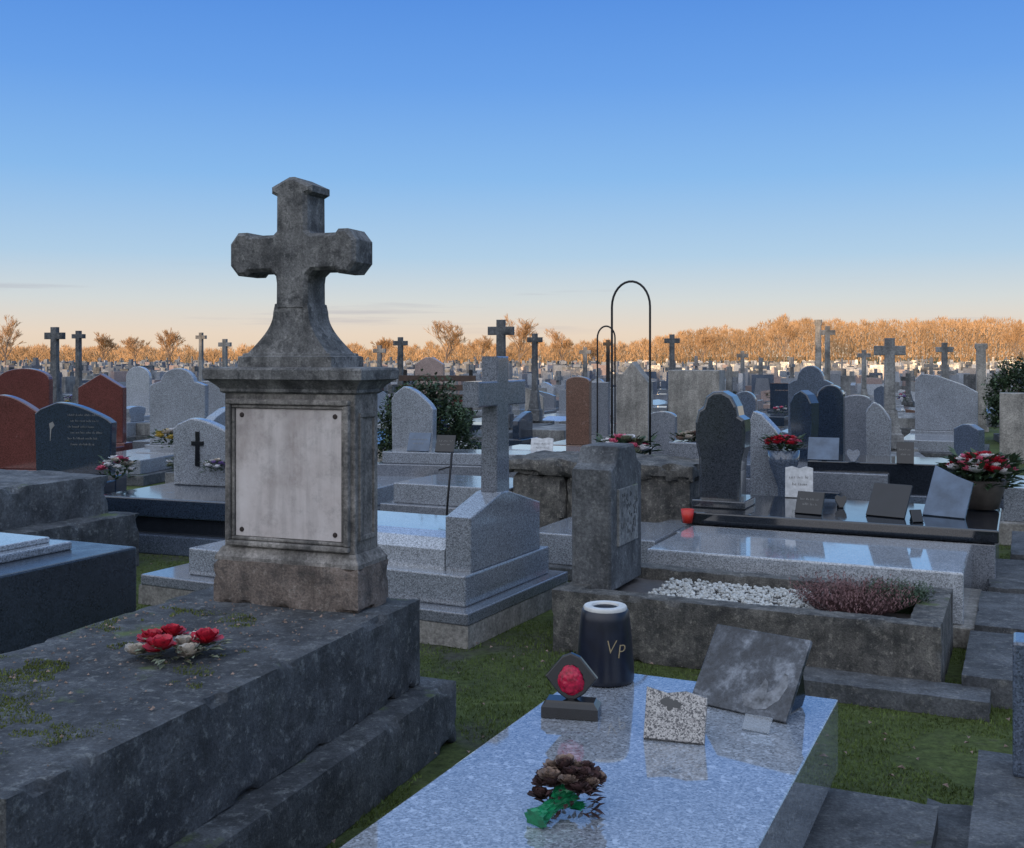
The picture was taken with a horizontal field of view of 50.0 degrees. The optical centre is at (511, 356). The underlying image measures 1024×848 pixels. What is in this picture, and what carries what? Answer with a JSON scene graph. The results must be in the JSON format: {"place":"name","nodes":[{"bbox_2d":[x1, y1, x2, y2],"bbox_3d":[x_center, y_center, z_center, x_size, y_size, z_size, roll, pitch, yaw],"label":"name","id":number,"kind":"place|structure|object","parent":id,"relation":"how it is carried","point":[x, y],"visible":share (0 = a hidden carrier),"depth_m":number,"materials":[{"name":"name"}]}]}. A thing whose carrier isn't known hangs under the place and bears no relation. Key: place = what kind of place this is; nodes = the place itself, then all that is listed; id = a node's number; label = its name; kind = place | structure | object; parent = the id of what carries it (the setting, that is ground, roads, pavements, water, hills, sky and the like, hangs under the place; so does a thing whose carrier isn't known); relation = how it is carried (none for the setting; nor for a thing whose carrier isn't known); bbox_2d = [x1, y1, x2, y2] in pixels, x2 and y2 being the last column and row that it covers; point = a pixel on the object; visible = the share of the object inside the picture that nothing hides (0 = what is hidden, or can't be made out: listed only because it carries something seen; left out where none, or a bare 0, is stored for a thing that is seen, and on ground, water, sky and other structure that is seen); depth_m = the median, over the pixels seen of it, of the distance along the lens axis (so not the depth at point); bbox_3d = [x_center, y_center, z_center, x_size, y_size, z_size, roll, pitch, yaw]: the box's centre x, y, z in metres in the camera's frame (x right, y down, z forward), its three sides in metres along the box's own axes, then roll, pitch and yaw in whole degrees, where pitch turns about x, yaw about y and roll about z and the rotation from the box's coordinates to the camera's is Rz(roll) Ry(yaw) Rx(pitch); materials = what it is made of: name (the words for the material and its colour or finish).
{"place":"outdoors","nodes":[
{"label":"outdoors","id":0,"kind":"place"},
{"bbox_2d":[0,0,1023,356],"label":"sky","id":1,"kind":"structure","parent":0,"point":[745,164],"materials":[{"name":"blue"}]},
{"bbox_2d":[2,357,1023,847],"bbox_3d":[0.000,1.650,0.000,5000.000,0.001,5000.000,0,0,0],"label":"ground","id":2,"kind":"structure","parent":0,"point":[932,751],"depth_m":4.90,"materials":[{"name":"plant"}]},
{"bbox_2d":[0,314,26,366],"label":"bare tree","id":3,"kind":"object","parent":2,"relation":"on","point":[8,333],"visible":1,"depth_m":125.09,"materials":[{"name":"orange plant"}]},
{"bbox_2d":[0,395,39,470],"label":"grave","id":4,"kind":"object","parent":2,"relation":"on","point":[17,436],"visible":0.41,"depth_m":12.73,"materials":[{"name":"stone"}]},
{"bbox_2d":[0,368,52,408],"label":"grave","id":5,"kind":"object","parent":2,"relation":"on","point":[32,386],"visible":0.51,"depth_m":16.93,"materials":[{"name":"red stone"}]},
{"bbox_2d":[44,327,65,402],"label":"cross grave","id":6,"kind":"object","parent":2,"relation":"on","point":[54,335],"visible":0.31,"depth_m":21.95,"materials":[{"name":"stone"}]},
{"bbox_2d":[0,532,135,653],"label":"dark tomb","id":7,"kind":"object","parent":2,"relation":"on","point":[50,588],"visible":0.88,"depth_m":5.65,"materials":[{"name":"stone"}]},
{"bbox_2d":[0,469,138,565],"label":"rough tomb","id":8,"kind":"object","parent":2,"relation":"on","point":[60,505],"visible":0.61,"depth_m":8.21,"materials":[{"name":"stone"}]},
{"bbox_2d":[70,331,85,403],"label":"cross grave","id":9,"kind":"object","parent":2,"relation":"on","point":[77,336],"visible":0.28,"depth_m":24.94,"materials":[{"name":"stone"}]},
{"bbox_2d":[35,402,126,493],"bbox_3d":[-4.616,1.060,10.419,1.175,1.179,2.220,0,0,8],"label":"grave","id":10,"kind":"object","parent":2,"relation":"on","point":[73,438],"visible":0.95,"depth_m":11.24,"materials":[{"name":"stone"}]},
{"bbox_2d":[96,455,137,479],"bbox_3d":[-3.827,1.077,10.601,0.434,0.239,0.396,0,0,33],"label":"flower bouquet","id":11,"kind":"object","parent":10,"relation":"on","point":[126,462],"visible":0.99,"depth_m":10.56,"materials":[{"name":"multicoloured plant"}]},
{"bbox_2d":[78,374,132,451],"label":"grave","id":12,"kind":"object","parent":2,"relation":"on","point":[104,394],"visible":0.22,"depth_m":16.43,"materials":[{"name":"red stone"}]},
{"bbox_2d":[127,406,149,441],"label":"grave","id":13,"kind":"object","parent":2,"relation":"on","point":[135,414],"visible":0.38,"depth_m":20.57,"materials":[{"name":"stone"}]},
{"bbox_2d":[126,366,151,419],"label":"grave","id":14,"kind":"object","parent":2,"relation":"on","point":[138,381],"visible":0.33,"depth_m":24.94,"materials":[{"name":"white stone"}]},
{"bbox_2d":[115,368,208,485],"bbox_3d":[-5.038,0.912,15.129,1.212,1.477,2.220,0,0,12],"label":"grave","id":15,"kind":"object","parent":2,"relation":"on","point":[178,395],"visible":0.6,"depth_m":15.91,"materials":[{"name":"stone"}]},
{"bbox_2d":[104,418,224,556],"bbox_3d":[-2.504,1.110,9.722,1.850,1.080,1.420,0,0,20],"label":"stepped tomb","id":16,"kind":"object","parent":2,"relation":"on","point":[182,513],"visible":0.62,"depth_m":9.29,"materials":[{"name":"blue stone"}]},
{"bbox_2d":[154,328,184,363],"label":"bare tree","id":17,"kind":"object","parent":2,"relation":"on","point":[169,341],"visible":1,"depth_m":129.43,"materials":[{"name":"orange plant"}]},
{"bbox_2d":[133,381,224,448],"bbox_3d":[-5.361,1.039,18.136,0.950,1.222,2.220,0,0,14],"label":"grave","id":18,"kind":"object","parent":2,"relation":"on","point":[216,399],"visible":0.05,"depth_m":18.92,"materials":[{"name":"stone"}]},
{"bbox_2d":[136,407,224,468],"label":"grave","id":19,"kind":"object","parent":2,"relation":"on","point":[218,416],"visible":0.1,"depth_m":15.05,"materials":[{"name":"stone"}]},
{"bbox_2d":[0,177,455,847],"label":"stone tomb","id":20,"kind":"object","parent":2,"relation":"on","point":[318,735],"visible":0.98,"depth_m":4.09,"materials":[{"name":"stone"}]},
{"bbox_2d":[0,605,256,753],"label":"moss","id":21,"kind":"object","parent":20,"relation":"on","point":[36,667],"visible":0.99,"depth_m":3.50,"materials":[{"name":"plant"}]},
{"bbox_2d":[124,623,231,669],"bbox_3d":[-1.139,0.983,3.752,0.356,0.097,0.315,0,0,0],"label":"rose arrangement","id":22,"kind":"object","parent":20,"relation":"on","point":[156,640],"visible":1,"depth_m":3.74,"materials":[{"name":"red plant"}]},
{"bbox_2d":[0,599,367,766],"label":"moss","id":23,"kind":"object","parent":20,"relation":"on","point":[70,692],"visible":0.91,"depth_m":3.87,"materials":[{"name":"green plant"}]},
{"bbox_2d":[138,356,568,649],"bbox_3d":[-1.052,0.826,7.365,2.520,1.652,1.400,0,0,27],"label":"cross tomb","id":24,"kind":"object","parent":2,"relation":"on","point":[471,571],"visible":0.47,"depth_m":6.72,"materials":[{"name":"stone"}]},
{"bbox_2d":[378,386,436,510],"bbox_3d":[-1.446,1.001,11.964,0.950,1.298,2.220,0,0,20],"label":"grave","id":25,"kind":"object","parent":2,"relation":"on","point":[414,410],"visible":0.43,"depth_m":12.73,"materials":[{"name":"stone"}]},
{"bbox_2d":[378,369,481,460],"bbox_3d":[-1.023,0.901,13.405,1.537,1.510,1.015,0,0,0],"label":"shrub","id":26,"kind":"object","parent":2,"relation":"on","point":[454,428],"visible":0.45,"depth_m":13.31,"materials":[{"name":"green plant"}]},
{"bbox_2d":[415,357,444,393],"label":"grave","id":27,"kind":"object","parent":2,"relation":"on","point":[431,365],"visible":0.08,"depth_m":27.94,"materials":[{"name":"pink stone"}]},
{"bbox_2d":[399,369,475,433],"bbox_3d":[-1.349,0.940,18.812,1.400,1.420,0.510,0,0,15],"label":"bench","id":28,"kind":"object","parent":2,"relation":"on","point":[404,377],"visible":0.28,"depth_m":18.94,"materials":[{"name":"brown wood"}]},
{"bbox_2d":[424,320,466,361],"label":"bare tree","id":29,"kind":"object","parent":2,"relation":"on","point":[454,339],"visible":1,"depth_m":129.95,"materials":[{"name":"orange plant"}]},
{"bbox_2d":[380,474,512,515],"bbox_3d":[-0.387,1.400,10.127,1.500,0.500,1.200,0,0,25],"label":"stepped tomb","id":30,"kind":"object","parent":2,"relation":"on","point":[425,495],"visible":0.29,"depth_m":9.85,"materials":[{"name":"stone"}]},
{"bbox_2d":[378,448,574,477],"bbox_3d":[-0.356,1.360,12.334,2.500,0.580,0.900,0,0,14],"label":"stepped tomb","id":31,"kind":"object","parent":2,"relation":"on","point":[399,462],"visible":0.23,"depth_m":12.17,"materials":[{"name":"stone"}]},
{"bbox_2d":[407,433,431,451],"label":"memorial plaque","id":32,"kind":"object","parent":31,"relation":"on","point":[418,442],"visible":1,"depth_m":12.33,"materials":[{"name":"grey stone"}]},
{"bbox_2d":[435,435,455,452],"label":"memorial plaque","id":33,"kind":"object","parent":31,"relation":"on","point":[445,443],"visible":1,"depth_m":12.23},
{"bbox_2d":[456,320,513,439],"bbox_3d":[-0.416,0.492,19.134,0.950,2.317,2.215,0,0,14],"label":"cross grave","id":34,"kind":"object","parent":2,"relation":"on","point":[500,330],"visible":0.3,"depth_m":19.94,"materials":[{"name":"stone"}]},
{"bbox_2d":[471,411,538,448],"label":"grave","id":35,"kind":"object","parent":2,"relation":"on","point":[522,427],"visible":0.32,"depth_m":17.91,"materials":[{"name":"stone"}]},
{"bbox_2d":[0,312,1023,364],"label":"distant wood","id":36,"kind":"object","parent":2,"relation":"on","point":[749,339],"visible":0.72,"depth_m":215.17,"materials":[{"name":"plant"}]},
{"bbox_2d":[0,356,1023,408],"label":"distant graves","id":37,"kind":"object","parent":2,"relation":"on","point":[756,377],"visible":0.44,"depth_m":52.56,"materials":[{"name":"grey stone"}]},
{"bbox_2d":[500,313,543,361],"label":"bare tree","id":38,"kind":"object","parent":2,"relation":"on","point":[524,332],"visible":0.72,"depth_m":119.15,"materials":[{"name":"orange plant"}]},
{"bbox_2d":[527,333,553,427],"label":"cross grave","id":39,"kind":"object","parent":2,"relation":"on","point":[535,409],"visible":0.34,"depth_m":21.94,"materials":[{"name":"stone"}]},
{"bbox_2d":[533,421,565,441],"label":"grave","id":40,"kind":"object","parent":2,"relation":"on","point":[556,432],"visible":0.18,"depth_m":18.68,"materials":[{"name":"stone"}]},
{"bbox_2d":[553,376,591,446],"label":"grave","id":41,"kind":"object","parent":2,"relation":"on","point":[579,411],"visible":0.38,"depth_m":15.94,"materials":[{"name":"stone"}]},
{"bbox_2d":[553,382,610,443],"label":"grave","id":42,"kind":"object","parent":2,"relation":"on","point":[604,409],"visible":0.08,"depth_m":17.92,"materials":[{"name":"grey stone"}]},
{"bbox_2d":[509,450,699,526],"bbox_3d":[0.877,1.264,9.566,1.734,0.814,0.932,0,0,25],"label":"rough tomb","id":43,"kind":"object","parent":2,"relation":"on","point":[670,487],"visible":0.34,"depth_m":9.31,"materials":[{"name":"stone"}]},
{"bbox_2d":[597,325,615,435],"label":"iron arch","id":44,"kind":"structure","parent":2,"relation":"on","point":[614,378],"depth_m":14.45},
{"bbox_2d":[540,517,684,580],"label":"slab","id":45,"kind":"structure","parent":2,"relation":"on","point":[556,538],"depth_m":8.17,"materials":[{"name":"stone"}]},
{"bbox_2d":[616,362,652,454],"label":"grave","id":46,"kind":"object","parent":2,"relation":"on","point":[632,399],"visible":0.65,"depth_m":16.86,"materials":[{"name":"stone"}]},
{"bbox_2d":[340,674,938,847],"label":"granite tomb","id":47,"kind":"object","parent":2,"relation":"on","point":[730,783],"visible":0.85,"depth_m":3.16,"materials":[{"name":"stone"}]},
{"bbox_2d":[524,753,606,828],"bbox_3d":[0.142,1.136,2.881,0.222,0.139,0.234,0,0,0],"label":"dried bouquet","id":48,"kind":"object","parent":47,"relation":"on","point":[569,778],"visible":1,"depth_m":2.85,"materials":[{"name":"brown plant"}]},
{"bbox_2d":[541,652,600,720],"bbox_3d":[0.199,1.094,3.664,0.190,0.209,0.090,0,0,12],"label":"rose plaque","id":49,"kind":"object","parent":47,"relation":"on","point":[571,677],"visible":1,"depth_m":3.64,"materials":[{"name":"stone"}]},
{"bbox_2d":[577,600,633,687],"bbox_3d":[0.346,1.060,4.068,0.215,0.276,0.215,0,0,0],"label":"vase","id":50,"kind":"object","parent":47,"relation":"on","point":[605,649],"visible":0.93,"depth_m":3.98,"materials":[{"name":"black ceramic"}]},
{"bbox_2d":[643,686,707,744],"bbox_3d":[0.518,1.127,3.460,0.194,0.146,0.112,0,0,17],"label":"speckled plaque","id":51,"kind":"object","parent":47,"relation":"on","point":[681,717],"visible":1,"depth_m":3.44,"materials":[{"name":"stone"}]},
{"bbox_2d":[693,624,811,723],"bbox_3d":[0.827,1.083,3.776,0.360,0.239,0.231,0,0,40],"label":"etched plaque","id":52,"kind":"object","parent":47,"relation":"on","point":[747,671],"visible":0.93,"depth_m":3.75,"materials":[{"name":"stone"}]},
{"bbox_2d":[741,713,772,733],"bbox_3d":[0.784,1.175,3.512,0.090,0.041,0.041,0,0,30],"label":"card","id":53,"kind":"object","parent":47,"relation":"on","point":[757,723],"visible":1,"depth_m":3.51,"materials":[{"name":"white"}]},
{"bbox_2d":[651,411,676,454],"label":"grave","id":54,"kind":"object","parent":2,"relation":"on","point":[663,423],"visible":0.29,"depth_m":13.74,"materials":[{"name":"stone"}]},
{"bbox_2d":[669,440,698,458],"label":"grave","id":55,"kind":"object","parent":2,"relation":"on","point":[685,448],"visible":0.2,"depth_m":9.48,"materials":[{"name":"grey stone"}]},
{"bbox_2d":[668,370,724,439],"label":"grave","id":56,"kind":"object","parent":2,"relation":"on","point":[689,391],"visible":0.46,"depth_m":18.80,"materials":[{"name":"stone"}]},
{"bbox_2d":[689,327,719,360],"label":"bare tree","id":57,"kind":"object","parent":2,"relation":"on","point":[706,341],"visible":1,"depth_m":164.54,"materials":[{"name":"orange plant"}]},
{"bbox_2d":[660,411,785,533],"bbox_3d":[1.838,1.073,9.145,0.950,1.155,2.220,0,0,32],"label":"grave","id":58,"kind":"object","parent":2,"relation":"on","point":[762,481],"visible":0.05,"depth_m":9.88,"materials":[{"name":"stone"}]},
{"bbox_2d":[767,449,799,496],"bbox_3d":[2.376,1.235,9.600,0.280,0.830,0.280,0,0,0],"label":"flower stand","id":59,"kind":"object","parent":58,"relation":"on","point":[780,460],"visible":0.42,"depth_m":9.51,"materials":[{"name":"grey stone"}]},
{"bbox_2d":[758,432,807,450],"bbox_3d":[2.372,0.748,9.595,0.426,0.165,0.426,0,0,26],"label":"flower bouquet","id":60,"kind":"object","parent":59,"relation":"on","point":[788,441],"visible":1,"depth_m":9.53,"materials":[{"name":"red plant"}]},
{"bbox_2d":[736,391,756,457],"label":"grave","id":61,"kind":"object","parent":2,"relation":"on","point":[748,399],"visible":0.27,"depth_m":14.93,"materials":[{"name":"grey stone"}]},
{"bbox_2d":[552,442,990,721],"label":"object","id":62,"kind":"object","parent":2,"relation":"on","point":[897,661],"visible":0.7,"depth_m":5.80,"materials":[{"name":"stone"}]},
{"bbox_2d":[648,577,843,610],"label":"pebbles","id":63,"kind":"object","parent":62,"relation":"on","point":[688,589],"visible":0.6,"depth_m":6.26,"materials":[{"name":"gravel"}]},
{"bbox_2d":[787,569,920,615],"bbox_3d":[1.811,1.285,5.860,0.753,0.190,0.776,0,0,0],"label":"heather plant","id":64,"kind":"object","parent":62,"relation":"on","point":[851,600],"visible":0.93,"depth_m":5.80,"materials":[{"name":"plant"}]},
{"bbox_2d":[861,576,935,613],"bbox_3d":[2.093,1.295,5.950,0.428,0.170,0.426,0,0,0],"label":"heather plant","id":65,"kind":"object","parent":62,"relation":"on","point":[908,609],"visible":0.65,"depth_m":5.88,"materials":[{"name":"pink plant"}]},
{"bbox_2d":[765,390,787,428],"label":"grave","id":66,"kind":"object","parent":2,"relation":"on","point":[779,420],"visible":0.3,"depth_m":25.20,"materials":[{"name":"stone"}]},
{"bbox_2d":[746,390,818,494],"bbox_3d":[2.581,1.010,11.381,0.950,1.280,2.250,0,0,45],"label":"grave","id":67,"kind":"object","parent":2,"relation":"on","point":[804,411],"visible":0.2,"depth_m":11.92,"materials":[{"name":"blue stone"}]},
{"bbox_2d":[763,317,808,361],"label":"bare tree","id":68,"kind":"object","parent":2,"relation":"on","point":[787,329],"visible":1,"depth_m":169.91,"materials":[{"name":"orange plant"}]},
{"bbox_2d":[788,365,833,434],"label":"grave","id":69,"kind":"object","parent":2,"relation":"on","point":[811,378],"visible":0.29,"depth_m":15.46,"materials":[{"name":"stone"}]},
{"bbox_2d":[647,526,981,648],"bbox_3d":[1.928,1.440,7.111,2.020,0.420,1.160,0,0,25],"label":"granite tomb","id":70,"kind":"object","parent":2,"relation":"on","point":[943,565],"visible":0.55,"depth_m":6.81,"materials":[{"name":"stone"}]},
{"bbox_2d":[820,326,834,380],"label":"cross grave","id":71,"kind":"object","parent":2,"relation":"on","point":[827,332],"visible":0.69,"depth_m":31.95,"materials":[{"name":"stone"}]},
{"bbox_2d":[813,385,844,498],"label":"grave","id":72,"kind":"object","parent":2,"relation":"on","point":[831,399],"visible":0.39,"depth_m":12.52,"materials":[{"name":"stone"}]},
{"bbox_2d":[681,390,1001,590],"bbox_3d":[2.485,0.958,8.235,2.160,1.385,1.190,0,0,25],"label":"granite tomb","id":73,"kind":"object","parent":2,"relation":"on","point":[723,438],"visible":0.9,"depth_m":8.08,"materials":[{"name":"stone"}]},
{"bbox_2d":[785,466,812,497],"bbox_3d":[2.351,1.024,8.983,0.220,0.252,0.182,0,0,15],"label":"memorial plaque","id":74,"kind":"object","parent":73,"relation":"on","point":[798,479],"visible":0.9,"depth_m":8.94,"materials":[{"name":"stone"}]},
{"bbox_2d":[795,491,824,515],"bbox_3d":[2.188,1.071,8.026,0.200,0.160,0.135,0,0,35],"label":"memorial plaque","id":75,"kind":"object","parent":73,"relation":"on","point":[810,503],"visible":1,"depth_m":8.00,"materials":[{"name":"stone"}]},
{"bbox_2d":[866,482,912,518],"bbox_3d":[2.730,1.039,7.918,0.280,0.228,0.214,0,0,40],"label":"memorial plaque","id":76,"kind":"object","parent":73,"relation":"on","point":[889,500],"visible":1,"depth_m":7.89,"materials":[{"name":"stone"}]},
{"bbox_2d":[922,465,973,518],"bbox_3d":[3.189,0.978,7.957,0.300,0.349,0.326,0,0,42],"label":"memorial plaque","id":77,"kind":"object","parent":73,"relation":"on","point":[949,495],"visible":1,"depth_m":7.91,"materials":[{"name":"grey stone"}]},
{"bbox_2d":[934,445,1023,509],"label":"flower bouquet","id":78,"kind":"object","parent":73,"relation":"on","point":[979,469],"visible":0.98,"depth_m":8.12,"materials":[{"name":"red plant"}]},
{"bbox_2d":[797,462,889,500],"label":"stepped tomb","id":79,"kind":"object","parent":2,"relation":"on","point":[857,486],"visible":0.07,"depth_m":10.79,"materials":[{"name":"stone"}]},
{"bbox_2d":[845,395,870,454],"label":"grave","id":80,"kind":"object","parent":2,"relation":"on","point":[856,406],"visible":0.23,"depth_m":13.44,"materials":[{"name":"stone"}]},
{"bbox_2d":[866,402,890,455],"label":"grave","id":81,"kind":"object","parent":2,"relation":"on","point":[878,430],"visible":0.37,"depth_m":12.95,"materials":[{"name":"stone"}]},
{"bbox_2d":[874,338,924,456],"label":"cross grave","id":82,"kind":"object","parent":2,"relation":"on","point":[889,350],"visible":0.3,"depth_m":15.44,"materials":[{"name":"stone"}]},
{"bbox_2d":[807,455,1002,509],"bbox_3d":[3.971,1.350,11.128,2.000,0.600,1.000,0,0,20],"label":"stepped tomb","id":83,"kind":"object","parent":2,"relation":"on","point":[917,475],"visible":0.11,"depth_m":10.79,"materials":[{"name":"black stone"}]},
{"bbox_2d":[807,437,838,460],"bbox_3d":[3.150,0.933,11.091,0.300,0.222,0.206,0,0,20],"label":"memorial plaque","id":84,"kind":"object","parent":83,"relation":"on","point":[824,448],"visible":1,"depth_m":11.06,"materials":[{"name":"grey stone"}]},
{"bbox_2d":[896,442,913,463],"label":"memorial plaque","id":85,"kind":"object","parent":83,"relation":"on","point":[904,452],"visible":1,"depth_m":10.63,"materials":[{"name":"stone"}]},
{"bbox_2d":[898,412,914,436],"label":"slab grave","id":86,"kind":"object","parent":2,"relation":"on","point":[907,422],"depth_m":22.30,"materials":[{"name":"stone"}]},
{"bbox_2d":[935,343,953,378],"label":"cross grave","id":87,"kind":"object","parent":2,"relation":"on","point":[944,349],"visible":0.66,"depth_m":27.95,"materials":[{"name":"stone"}]},
{"bbox_2d":[904,374,989,457],"bbox_3d":[7.145,0.975,18.193,1.365,1.349,2.220,0,0,25],"label":"grave","id":88,"kind":"object","parent":2,"relation":"on","point":[944,407],"visible":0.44,"depth_m":18.91,"materials":[{"name":"stone"}]},
{"bbox_2d":[926,798,971,847],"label":"kerb strip","id":89,"kind":"object","parent":2,"relation":"on","point":[954,820],"visible":0.45,"depth_m":3.72,"materials":[{"name":"stone"}]},
{"bbox_2d":[954,424,984,455],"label":"grave","id":90,"kind":"object","parent":2,"relation":"on","point":[967,437],"visible":0.07,"depth_m":13.44,"materials":[{"name":"stone"}]},
{"bbox_2d":[974,343,988,431],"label":"grave","id":91,"kind":"object","parent":2,"relation":"on","point":[980,348],"visible":0.71,"depth_m":23.88,"materials":[{"name":"stone"}]},
{"bbox_2d":[962,630,1012,708],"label":"kerb slab","id":92,"kind":"structure","parent":2,"relation":"on","point":[988,662],"depth_m":5.36,"materials":[{"name":"stone"}]},
{"bbox_2d":[968,632,1023,847],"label":"kerb tomb","id":93,"kind":"object","parent":2,"relation":"on","point":[997,817],"visible":1,"depth_m":3.62,"materials":[{"name":"stone"}]},
{"bbox_2d":[974,591,1023,633],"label":"kerb slab","id":94,"kind":"structure","parent":2,"relation":"on","point":[998,612],"depth_m":6.37,"materials":[{"name":"stone"}]},
{"bbox_2d":[978,353,1023,428],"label":"shrub","id":95,"kind":"object","parent":2,"relation":"on","point":[1005,381],"visible":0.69,"depth_m":20.96,"materials":[{"name":"green plant"}]},
{"bbox_2d":[988,559,1023,593],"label":"kerb slab","id":96,"kind":"structure","parent":2,"relation":"on","point":[1009,576],"depth_m":7.27,"materials":[{"name":"stone"}]},
{"bbox_2d":[999,475,1023,545],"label":"stepped tomb","id":97,"kind":"object","parent":2,"relation":"on","point":[1013,511],"visible":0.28,"depth_m":9.59,"materials":[{"name":"stone"}]},
{"bbox_2d":[999,320,1023,360],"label":"bare tree","id":98,"kind":"object","parent":2,"relation":"on","point":[1015,332],"visible":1,"depth_m":169.78,"materials":[{"name":"orange plant"}]},
{"bbox_2d":[1000,392,1023,463],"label":"grave","id":99,"kind":"object","parent":2,"relation":"on","point":[1011,423],"visible":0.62,"depth_m":16.89,"materials":[{"name":"stone"}]},
{"bbox_2d":[1010,531,1023,559],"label":"kerb slab","id":100,"kind":"structure","parent":2,"relation":"on","point":[1017,547],"depth_m":8.41,"materials":[{"name":"stone"}]},
{"bbox_3d":[1.127,1.351,10.399,1.014,0.613,0.610,0,0,25],"label":"stone block","id":101,"kind":"object","parent":2,"relation":"on","visible":0},
{"bbox_2d":[594,431,662,453],"bbox_3d":[1.063,0.878,10.366,0.782,0.343,0.773,0,0,0],"label":"flower bouquet","id":102,"kind":"object","parent":101,"relation":"on","point":[641,445],"visible":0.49,"depth_m":10.31,"materials":[{"name":"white plant"}]},
{"bbox_2d":[611,280,650,454],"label":"iron arch","id":103,"kind":"structure","parent":101,"relation":"on","point":[629,281],"depth_m":10.38,"materials":[{"name":"metal"}]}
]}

